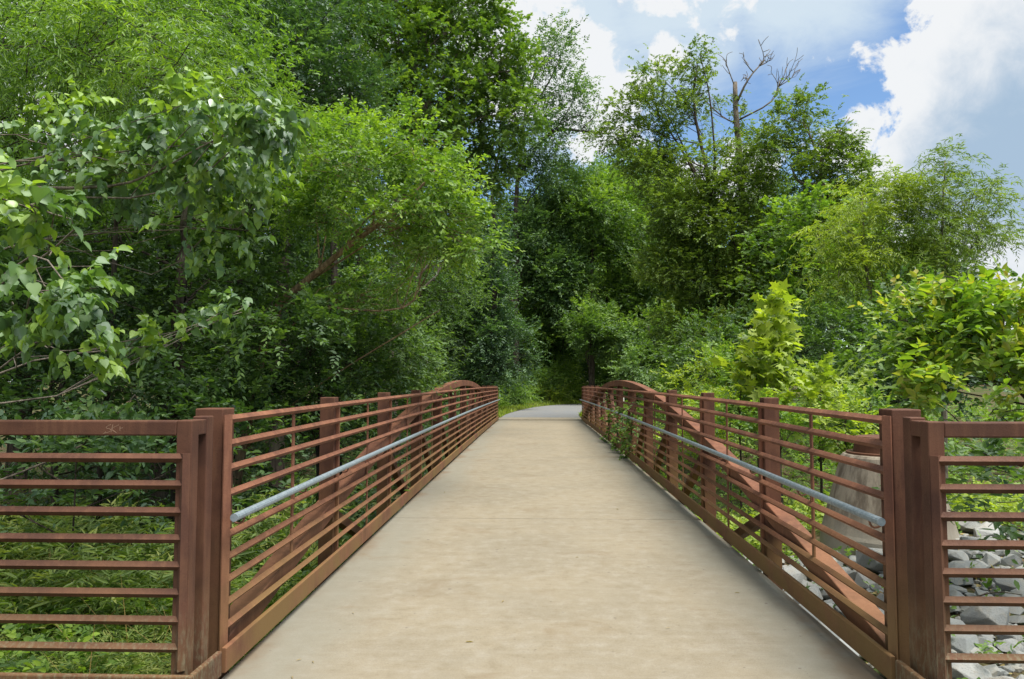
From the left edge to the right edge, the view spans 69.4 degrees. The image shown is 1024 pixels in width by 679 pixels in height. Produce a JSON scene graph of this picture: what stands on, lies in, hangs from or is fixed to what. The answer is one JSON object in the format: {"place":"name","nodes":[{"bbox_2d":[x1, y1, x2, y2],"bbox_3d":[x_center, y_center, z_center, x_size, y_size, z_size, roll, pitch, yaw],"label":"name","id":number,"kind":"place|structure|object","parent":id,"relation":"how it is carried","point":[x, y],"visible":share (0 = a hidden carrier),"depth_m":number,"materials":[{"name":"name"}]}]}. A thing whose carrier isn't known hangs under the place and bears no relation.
{"place":"outdoors","nodes":[
{"label":"outdoors","id":0,"kind":"place"},
{"bbox_2d":[0,382,1023,678],"bbox_3d":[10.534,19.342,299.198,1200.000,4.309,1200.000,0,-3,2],"label":"ground","id":1,"kind":"structure","parent":0,"point":[808,484],"depth_m":23.26,"materials":[{"name":"green plant"}]},
{"bbox_2d":[0,0,206,547],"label":"woodland tree","id":2,"kind":"object","parent":1,"relation":"on","point":[10,449],"visible":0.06,"depth_m":14.13,"materials":[{"name":"green plant"}]},
{"bbox_2d":[0,416,221,678],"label":"steel fence","id":3,"kind":"object","parent":1,"relation":"on","point":[189,565],"visible":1,"depth_m":3.65,"materials":[{"name":"brown metal"}]},
{"bbox_2d":[0,393,241,601],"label":"spicebush shrub","id":4,"kind":"object","parent":1,"relation":"on","point":[99,446],"visible":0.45,"depth_m":6.22,"materials":[{"name":"green leaf"},{"name":"dark bark"}]},
{"bbox_2d":[0,0,312,185],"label":"willow tree","id":5,"kind":"object","parent":1,"relation":"on","point":[39,20],"visible":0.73,"depth_m":6.82,"materials":[{"name":"green plant"}]},
{"bbox_2d":[0,566,313,674],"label":"grass","id":6,"kind":"structure","parent":1,"relation":"on","point":[147,659],"depth_m":4.79,"materials":[{"name":"green plant"}]},
{"bbox_2d":[0,61,318,478],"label":"cottonwood tree","id":7,"kind":"object","parent":1,"relation":"on","point":[181,170],"visible":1,"depth_m":5.25,"materials":[{"name":"green plant"}]},
{"bbox_2d":[0,0,335,522],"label":"elm tree","id":8,"kind":"object","parent":1,"relation":"on","point":[267,44],"visible":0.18,"depth_m":8.68,"materials":[{"name":"green plant"}]},
{"bbox_2d":[0,521,337,673],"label":"dry grass","id":9,"kind":"structure","parent":1,"relation":"on","point":[112,613],"depth_m":5.10,"materials":[{"name":"green plant"}]},
{"bbox_2d":[0,113,340,559],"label":"hornbeam tree","id":10,"kind":"object","parent":1,"relation":"on","point":[177,292],"visible":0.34,"depth_m":10.06,"materials":[{"name":"green plant"}]},
{"bbox_2d":[0,0,341,528],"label":"woodland tree","id":11,"kind":"object","parent":1,"relation":"on","point":[162,494],"visible":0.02,"depth_m":17.08,"materials":[{"name":"green plant"}]},
{"bbox_2d":[0,146,353,549],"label":"box elder","id":12,"kind":"object","parent":1,"relation":"on","point":[147,376],"visible":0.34,"depth_m":8.58,"materials":[{"name":"green plant"}]},
{"bbox_2d":[0,477,364,673],"bbox_3d":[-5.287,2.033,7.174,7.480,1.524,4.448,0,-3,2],"label":"undergrowth","id":13,"kind":"object","parent":1,"relation":"on","point":[142,578],"visible":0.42,"depth_m":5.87,"materials":[{"name":"green plant"}]},
{"bbox_2d":[64,0,386,462],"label":"woodland tree","id":14,"kind":"object","parent":1,"relation":"on","point":[292,263],"visible":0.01,"depth_m":22.06,"materials":[{"name":"green plant"}]},
{"bbox_2d":[0,385,495,578],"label":"undergrowth","id":15,"kind":"object","parent":1,"relation":"on","point":[236,498],"visible":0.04,"depth_m":10.82,"materials":[{"name":"green plant"}]},
{"bbox_2d":[140,242,448,499],"bbox_3d":[-3.163,0.952,10.967,4.032,5.207,5.984,0,-3,2],"label":"elm sapling","id":16,"kind":"object","parent":1,"relation":"on","point":[305,329],"visible":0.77,"depth_m":10.58,"materials":[{"name":"green plant"}]},
{"bbox_2d":[186,0,447,518],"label":"hackberry tree","id":17,"kind":"object","parent":1,"relation":"on","point":[319,33],"visible":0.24,"depth_m":15.25,"materials":[{"name":"green plant"}]},
{"bbox_2d":[260,94,407,475],"bbox_3d":[-3.349,-0.139,12.939,2.674,8.681,2.733,2,-4,-27],"label":"wild cherry","id":18,"kind":"object","parent":1,"relation":"on","point":[332,247],"visible":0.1,"depth_m":13.13,"materials":[{"name":"green plant"}]},
{"bbox_2d":[245,301,458,461],"bbox_3d":[-2.524,1.851,13.428,2.890,5.299,5.505,-2,-4,34],"label":"silver dogwood","id":19,"kind":"object","parent":1,"relation":"on","point":[438,366],"visible":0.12,"depth_m":13.58,"materials":[{"name":"green plant"}]},
{"bbox_2d":[223,0,506,420],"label":"woodland tree","id":20,"kind":"object","parent":1,"relation":"on","point":[431,309],"visible":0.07,"depth_m":27.95,"materials":[{"name":"green plant"}]},
{"bbox_2d":[232,90,521,511],"bbox_3d":[-2.060,-0.224,10.428,3.066,7.097,4.267,2,-4,-37],"label":"river birch","id":21,"kind":"object","parent":1,"relation":"on","point":[431,224],"visible":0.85,"depth_m":9.95,"materials":[{"name":"green plant"}]},
{"bbox_2d":[305,0,567,491],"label":"red maple","id":22,"kind":"object","parent":1,"relation":"on","point":[428,19],"visible":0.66,"depth_m":21.09,"materials":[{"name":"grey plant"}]},
{"bbox_2d":[388,255,489,402],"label":"forest tree","id":23,"kind":"object","parent":1,"relation":"on","point":[457,344],"visible":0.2,"depth_m":41.13,"materials":[{"name":"green plant"}]},
{"bbox_2d":[410,229,528,384],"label":"forest tree","id":24,"kind":"object","parent":1,"relation":"on","point":[475,311],"visible":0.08,"depth_m":47.52,"materials":[{"name":"green plant"}]},
{"bbox_2d":[436,186,552,401],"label":"ivy clad tree","id":25,"kind":"object","parent":1,"relation":"on","point":[494,346],"visible":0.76,"depth_m":40.88,"materials":[{"name":"green plant"}]},
{"bbox_2d":[375,368,626,407],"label":"undergrowth","id":26,"kind":"object","parent":1,"relation":"on","point":[501,402],"visible":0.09,"depth_m":53.07,"materials":[{"name":"green plant"}]},
{"bbox_2d":[454,215,551,380],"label":"forest tree","id":27,"kind":"object","parent":1,"relation":"on","point":[501,353],"visible":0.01,"depth_m":74.84,"materials":[{"name":"green plant"}]},
{"bbox_2d":[5,214,1019,386],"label":"forest","id":28,"kind":"object","parent":1,"relation":"on","point":[1001,379],"visible":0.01,"depth_m":81.35,"materials":[{"name":"green plant"}]},
{"bbox_2d":[484,201,552,372],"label":"forest tree","id":29,"kind":"object","parent":1,"relation":"on","point":[523,352],"visible":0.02,"depth_m":61.89,"materials":[{"name":"green plant"}]},
{"bbox_2d":[496,370,544,406],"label":"bank shrub","id":30,"kind":"object","parent":1,"relation":"on","point":[521,393],"visible":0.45,"depth_m":46.76,"materials":[{"name":"green plant"}]},
{"bbox_2d":[465,7,612,378],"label":"tree","id":31,"kind":"object","parent":1,"relation":"on","point":[529,217],"visible":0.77,"depth_m":54.33,"materials":[{"name":"green plant"}]},
{"bbox_2d":[519,352,568,398],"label":"bank shrub","id":32,"kind":"object","parent":1,"relation":"on","point":[538,375],"visible":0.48,"depth_m":53.16,"materials":[{"name":"green plant"}]},
{"bbox_2d":[425,394,665,422],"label":"grass","id":33,"kind":"structure","parent":1,"relation":"on","point":[508,409],"depth_m":45.56,"materials":[{"name":"green plant"}]},
{"bbox_2d":[505,240,604,388],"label":"forest tree","id":34,"kind":"object","parent":1,"relation":"on","point":[546,337],"visible":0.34,"depth_m":55.86,"materials":[{"name":"green plant"}]},
{"bbox_2d":[530,377,581,404],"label":"bank shrub","id":35,"kind":"object","parent":1,"relation":"on","point":[558,393],"visible":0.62,"depth_m":52.71,"materials":[{"name":"green plant"}]},
{"bbox_2d":[196,380,920,678],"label":"footbridge","id":36,"kind":"object","parent":1,"relation":"on","point":[580,549],"visible":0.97,"depth_m":5.48,"materials":[{"name":"concrete"}]},
{"bbox_2d":[599,392,641,465],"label":"creeper vine","id":37,"kind":"object","parent":36,"relation":"attached to","point":[628,439],"visible":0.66,"depth_m":15.72,"materials":[{"name":"green plant"}]},
{"bbox_2d":[535,349,584,392],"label":"bank shrub","id":38,"kind":"object","parent":1,"relation":"on","point":[570,373],"visible":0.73,"depth_m":55.48,"materials":[{"name":"green plant"}]},
{"bbox_2d":[498,153,632,377],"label":"forest tree","id":39,"kind":"object","parent":1,"relation":"on","point":[600,271],"visible":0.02,"depth_m":72.60,"materials":[{"name":"green plant"}]},
{"bbox_2d":[551,368,587,399],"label":"bank shrub","id":40,"kind":"object","parent":1,"relation":"on","point":[577,383],"visible":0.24,"depth_m":57.15,"materials":[{"name":"green plant"}]},
{"bbox_2d":[531,161,645,385],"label":"forest tree","id":41,"kind":"object","parent":1,"relation":"on","point":[589,205],"visible":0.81,"depth_m":55.01,"materials":[{"name":"green plant"}]},
{"bbox_2d":[551,291,630,403],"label":"forest tree","id":42,"kind":"object","parent":1,"relation":"on","point":[594,316],"visible":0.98,"depth_m":50.92,"materials":[{"name":"green plant"}]},
{"bbox_2d":[559,348,628,387],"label":"bank shrub","id":43,"kind":"object","parent":1,"relation":"on","point":[583,365],"visible":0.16,"depth_m":59.87,"materials":[{"name":"green plant"}]},
{"bbox_2d":[564,163,652,395],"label":"forest tree","id":44,"kind":"object","parent":1,"relation":"on","point":[624,188],"visible":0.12,"depth_m":59.16,"materials":[{"name":"green plant"}]},
{"bbox_2d":[582,350,643,402],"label":"bank shrub","id":45,"kind":"object","parent":1,"relation":"on","point":[605,365],"visible":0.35,"depth_m":55.98,"materials":[{"name":"green plant"}]},
{"bbox_2d":[601,341,655,394],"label":"pale sapling","id":46,"kind":"object","parent":1,"relation":"on","point":[631,365],"visible":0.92,"depth_m":45.45,"materials":[{"name":"green plant"}]},
{"bbox_2d":[590,206,669,400],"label":"forest tree","id":47,"kind":"object","parent":1,"relation":"on","point":[630,299],"visible":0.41,"depth_m":56.53,"materials":[{"name":"green plant"}]},
{"bbox_2d":[578,136,684,371],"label":"forest tree","id":48,"kind":"object","parent":1,"relation":"on","point":[606,165],"visible":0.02,"depth_m":76.73,"materials":[{"name":"green plant"}]},
{"bbox_2d":[596,298,695,401],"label":"forest tree","id":49,"kind":"object","parent":1,"relation":"on","point":[634,338],"visible":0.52,"depth_m":49.34,"materials":[{"name":"green plant"}]},
{"bbox_2d":[624,149,707,295],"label":"forest tree","id":50,"kind":"object","parent":1,"relation":"on","point":[652,189],"visible":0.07,"depth_m":60.37,"materials":[{"name":"green plant"}]},
{"bbox_2d":[639,361,708,418],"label":"leafy shrub","id":51,"kind":"object","parent":1,"relation":"on","point":[662,381],"visible":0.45,"depth_m":22.50,"materials":[{"name":"green plant"}]},
{"bbox_2d":[635,247,737,392],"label":"forest tree","id":52,"kind":"object","parent":1,"relation":"on","point":[652,300],"visible":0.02,"depth_m":55.62,"materials":[{"name":"green plant"}]},
{"bbox_2d":[575,33,825,383],"bbox_3d":[7.532,-4.566,29.757,9.912,16.377,4.969,0,-3,2],"label":"locust tree","id":53,"kind":"object","parent":1,"relation":"on","point":[684,251],"visible":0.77,"depth_m":29.61,"materials":[{"name":"green plant"}]},
{"bbox_2d":[651,344,756,424],"bbox_3d":[5.118,2.658,19.682,2.475,5.184,2.944,3,-4,-39],"label":"leafy shrub","id":54,"kind":"object","parent":1,"relation":"on","point":[708,368],"visible":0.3,"depth_m":19.78,"materials":[{"name":"green plant"}]},
{"bbox_2d":[653,383,758,472],"bbox_3d":[3.857,2.663,14.821,2.291,3.632,1.952,0,-3,2],"label":"leafy shrub","id":55,"kind":"object","parent":1,"relation":"on","point":[721,436],"visible":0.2,"depth_m":14.71,"materials":[{"name":"green plant"}]},
{"bbox_2d":[683,333,756,508],"bbox_3d":[5.394,2.636,18.665,2.114,5.571,1.783,0,-3,2],"label":"leafy shrub","id":56,"kind":"object","parent":1,"relation":"on","point":[722,380],"visible":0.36,"depth_m":18.61,"materials":[{"name":"green plant"}]},
{"bbox_2d":[678,367,797,517],"bbox_3d":[3.902,2.027,12.783,2.212,3.123,1.329,0,-3,-7],"label":"leafy shrub","id":57,"kind":"object","parent":1,"relation":"on","point":[722,408],"visible":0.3,"depth_m":12.76,"materials":[{"name":"green plant"}]},
{"bbox_2d":[682,36,802,410],"bbox_3d":[9.994,-4.755,31.720,5.284,16.736,2.668,0,-3,2],"label":"dead snag","id":58,"kind":"object","parent":1,"relation":"on","point":[737,127],"visible":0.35,"depth_m":32.19,"materials":[{"name":"grey plant"}]},
{"bbox_2d":[710,170,826,393],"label":"forest tree","id":59,"kind":"object","parent":1,"relation":"on","point":[777,218],"visible":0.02,"depth_m":50.65,"materials":[{"name":"green plant"}]},
{"bbox_2d":[635,281,912,467],"bbox_3d":[7.496,1.681,20.983,4.934,6.601,9.889,2,-4,-25],"label":"woodland shrub","id":60,"kind":"object","parent":1,"relation":"on","point":[817,334],"visible":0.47,"depth_m":20.18,"materials":[{"name":"green plant"}]},
{"bbox_2d":[723,384,829,503],"bbox_3d":[3.962,1.774,10.771,1.583,2.262,1.174,1,-3,-13],"label":"leafy shrub","id":61,"kind":"object","parent":1,"relation":"on","point":[797,419],"visible":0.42,"depth_m":10.70,"materials":[{"name":"green plant"}]},
{"bbox_2d":[708,278,857,451],"bbox_3d":[4.453,1.220,12.383,2.277,4.381,1.780,0,-3,2],"label":"sycamore sapling","id":62,"kind":"object","parent":1,"relation":"on","point":[771,345],"visible":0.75,"depth_m":12.20,"materials":[{"name":"green plant"}]},
{"bbox_2d":[784,566,805,580],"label":"riprap rock","id":63,"kind":"object","parent":1,"relation":"on","point":[796,574],"visible":0.41,"depth_m":7.26,"materials":[{"name":"stone"}]},
{"bbox_2d":[709,178,888,465],"bbox_3d":[9.656,-0.531,24.694,5.865,9.694,4.077,0,-3,2],"label":"young maple","id":64,"kind":"object","parent":1,"relation":"on","point":[806,202],"visible":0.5,"depth_m":24.63,"materials":[{"name":"green plant"}]},
{"bbox_2d":[791,579,822,599],"bbox_3d":[2.618,2.272,6.584,0.237,0.172,0.360,-12,18,4],"label":"riprap rock","id":65,"kind":"object","parent":1,"relation":"on","point":[814,589],"visible":0.26,"depth_m":6.54,"materials":[{"name":"stone"}]},
{"bbox_2d":[600,399,1023,518],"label":"undergrowth","id":66,"kind":"object","parent":1,"relation":"on","point":[795,452],"visible":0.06,"depth_m":23.57,"materials":[{"name":"green plant"}]},
{"bbox_2d":[733,73,893,426],"bbox_3d":[11.631,-3.002,27.949,4.948,13.650,4.736,2,-4,-32],"label":"vine hung tree","id":67,"kind":"object","parent":1,"relation":"on","point":[837,144],"visible":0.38,"depth_m":27.73,"materials":[{"name":"green plant"}]},
{"bbox_2d":[767,351,896,503],"bbox_3d":[4.849,1.540,11.289,1.769,2.713,1.489,0,-3,2],"label":"leafy shrub","id":68,"kind":"object","parent":1,"relation":"on","point":[826,371],"visible":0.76,"depth_m":11.15,"materials":[{"name":"green plant"}]},
{"bbox_2d":[800,382,891,466],"bbox_3d":[4.636,1.592,10.366,1.113,2.018,1.170,0,-3,2],"label":"leafy shrub","id":69,"kind":"object","parent":1,"relation":"on","point":[843,404],"visible":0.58,"depth_m":10.29,"materials":[{"name":"green plant"}]},
{"bbox_2d":[808,382,903,445],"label":"leafy shrub","id":70,"kind":"object","parent":1,"relation":"on","point":[874,404],"visible":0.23,"depth_m":10.62,"materials":[{"name":"green plant"}]},
{"bbox_2d":[793,168,918,390],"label":"forest tree","id":71,"kind":"object","parent":1,"relation":"on","point":[860,330],"visible":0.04,"depth_m":47.14,"materials":[{"name":"green plant"}]},
{"bbox_2d":[696,476,1023,555],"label":"undergrowth","id":72,"kind":"object","parent":1,"relation":"on","point":[960,500],"visible":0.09,"depth_m":9.26,"materials":[{"name":"green plant"}]},
{"bbox_2d":[854,572,874,588],"bbox_3d":[3.322,2.253,6.865,0.214,0.180,0.247,1,-3,-12],"label":"riprap rock","id":73,"kind":"object","parent":1,"relation":"on","point":[860,577],"visible":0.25,"depth_m":6.84,"materials":[{"name":"stone"}]},
{"bbox_2d":[772,159,961,433],"bbox_3d":[8.954,0.548,18.581,4.664,9.857,3.515,0,-3,2],"label":"yellow willow","id":74,"kind":"object","parent":1,"relation":"on","point":[858,262],"visible":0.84,"depth_m":18.49,"materials":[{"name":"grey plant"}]},
{"bbox_2d":[856,547,882,572],"bbox_3d":[3.593,2.191,7.250,0.636,0.240,0.345,29,-38,-33],"label":"riprap rock","id":75,"kind":"object","parent":1,"relation":"on","point":[862,560],"visible":0.3,"depth_m":7.09,"materials":[{"name":"stone"}]},
{"bbox_2d":[738,396,1023,494],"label":"undergrowth","id":76,"kind":"object","parent":1,"relation":"on","point":[982,413],"visible":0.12,"depth_m":29.59,"materials":[{"name":"green plant"}]},
{"bbox_2d":[740,521,1023,678],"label":"undergrowth","id":77,"kind":"object","parent":1,"relation":"on","point":[986,585],"visible":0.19,"depth_m":6.36,"materials":[{"name":"green plant"}]},
{"bbox_2d":[820,434,958,557],"bbox_3d":[4.191,1.772,8.270,1.429,1.375,1.429,0,-3,2],"label":"manhole cone","id":78,"kind":"object","parent":1,"relation":"on","point":[861,500],"visible":0.34,"depth_m":7.99,"materials":[{"name":"concrete"}]},
{"bbox_2d":[784,262,1019,446],"bbox_3d":[7.876,1.098,13.797,6.076,5.369,3.856,2,-4,-27],"label":"vine mound","id":79,"kind":"object","parent":1,"relation":"on","point":[849,355],"visible":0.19,"depth_m":13.42,"materials":[{"name":"bright yellow-green leaf"},{"name":"dark bark"}]},
{"bbox_2d":[868,218,1000,389],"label":"forest tree","id":80,"kind":"object","parent":1,"relation":"on","point":[882,269],"visible":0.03,"depth_m":41.68,"materials":[{"name":"green plant"}]},
{"bbox_2d":[847,256,1023,468],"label":"ash sapling","id":81,"kind":"object","parent":1,"relation":"on","point":[981,318],"visible":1,"depth_m":5.78,"materials":[{"name":"green plant"}]},
{"bbox_2d":[847,133,1023,477],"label":"grey willow","id":82,"kind":"object","parent":1,"relation":"on","point":[951,225],"visible":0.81,"depth_m":18.00,"materials":[{"name":"green plant"}]},
{"bbox_2d":[871,395,1023,589],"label":"pawpaw shrub","id":83,"kind":"object","parent":1,"relation":"on","point":[986,448],"visible":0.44,"depth_m":6.46,"materials":[{"name":"green plant"}]},
{"bbox_2d":[948,550,968,560],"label":"riprap rock","id":84,"kind":"object","parent":1,"relation":"on","point":[956,555],"visible":0.6,"depth_m":7.07,"materials":[{"name":"stone"}]},
{"bbox_2d":[895,417,1023,678],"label":"steel fence","id":85,"kind":"object","parent":1,"relation":"on","point":[930,573],"visible":1,"depth_m":3.51,"materials":[{"name":"brown metal"}]},
{"bbox_2d":[948,562,973,584],"bbox_3d":[3.981,2.111,6.672,0.361,0.191,0.306,1,-3,-18],"label":"riprap rock","id":86,"kind":"object","parent":1,"relation":"on","point":[958,581],"visible":0.38,"depth_m":6.53,"materials":[{"name":"stone"}]},
{"bbox_2d":[951,634,978,652],"bbox_3d":[3.190,2.181,5.295,0.254,0.142,0.299,-18,7,-41],"label":"riprap rock","id":87,"kind":"object","parent":1,"relation":"on","point":[962,643],"visible":0.33,"depth_m":5.22,"materials":[{"name":"stone"}]},
{"bbox_2d":[956,521,980,532],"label":"riprap rock","id":88,"kind":"object","parent":1,"relation":"on","point":[967,526],"visible":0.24,"depth_m":8.15,"materials":[{"name":"stone"}]},
{"bbox_2d":[952,561,986,567],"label":"riprap rock","id":89,"kind":"object","parent":1,"relation":"on","point":[966,564],"visible":0.24,"depth_m":6.81,"materials":[{"name":"stone"}]},
{"bbox_2d":[952,663,991,678],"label":"riprap rock","id":90,"kind":"object","parent":1,"relation":"on","point":[969,670],"visible":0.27,"depth_m":4.75,"materials":[{"name":"stone"}]},
{"bbox_2d":[960,606,1008,624],"bbox_3d":[3.751,2.180,5.826,0.378,0.240,0.273,-13,-14,-5],"label":"riprap rock","id":91,"kind":"object","parent":1,"relation":"on","point":[984,615],"visible":0.58,"depth_m":5.75,"materials":[{"name":"stone"}]},
{"bbox_2d":[970,645,1007,664],"bbox_3d":[3.316,2.200,5.136,0.286,0.093,0.189,18,14,29],"label":"riprap rock","id":92,"kind":"object","parent":1,"relation":"on","point":[975,649],"visible":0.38,"depth_m":5.16,"materials":[{"name":"stone"}]},
{"bbox_2d":[973,522,1005,539],"bbox_3d":[5.135,2.061,7.949,0.300,0.187,0.397,-5,8,39],"label":"riprap rock","id":93,"kind":"object","parent":1,"relation":"on","point":[982,532],"visible":0.43,"depth_m":7.86,"materials":[{"name":"stone"}]},
{"bbox_2d":[982,553,1000,567],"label":"riprap rock","id":94,"kind":"object","parent":1,"relation":"on","point":[988,559],"visible":0.78,"depth_m":7.03,"materials":[{"name":"stone"}]},
{"bbox_2d":[983,664,1000,676],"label":"riprap rock","id":95,"kind":"object","parent":1,"relation":"on","point":[994,670],"visible":0.52,"depth_m":4.83,"materials":[{"name":"stone"}]},
{"bbox_2d":[991,578,1023,591],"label":"riprap rock","id":96,"kind":"object","parent":1,"relation":"on","point":[1005,584],"visible":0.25,"depth_m":6.48,"materials":[{"name":"stone"}]},
{"bbox_2d":[993,638,1023,653],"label":"riprap rock","id":97,"kind":"object","parent":1,"relation":"on","point":[1004,647],"visible":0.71,"depth_m":5.23,"materials":[{"name":"stone"}]},
{"bbox_2d":[996,624,1023,645],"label":"riprap rock","id":98,"kind":"object","parent":1,"relation":"on","point":[1016,637],"visible":0.22,"depth_m":5.42,"materials":[{"name":"stone"}]},
{"bbox_2d":[999,554,1021,567],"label":"riprap rock","id":99,"kind":"object","parent":1,"relation":"on","point":[1006,560],"visible":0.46,"depth_m":7.09,"materials":[{"name":"stone"}]},
{"bbox_2d":[1009,615,1023,624],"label":"riprap rock","id":100,"kind":"object","parent":1,"relation":"on","point":[1017,619],"visible":0.67,"depth_m":5.88,"materials":[{"name":"stone"}]},
{"bbox_2d":[0,0,1023,381],"label":"sky","id":101,"kind":"structure","parent":0,"point":[920,74],"materials":[{"name":"blue"}]},
{"bbox_2d":[498,417,582,420],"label":"concrete pavement","id":102,"kind":"structure","parent":0,"point":[539,418],"depth_m":31.76,"materials":[{"name":"beige concrete"}]},
{"bbox_2d":[502,404,581,416],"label":"asphalt path","id":103,"kind":"structure","parent":0,"point":[568,410],"depth_m":39.45,"materials":[{"name":"grey asphalt"}]},
{"bbox_2d":[761,533,1023,676],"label":"gravel","id":104,"kind":"structure","parent":0,"point":[1018,668],"depth_m":6.47,"materials":[{"name":"grey gravel"}]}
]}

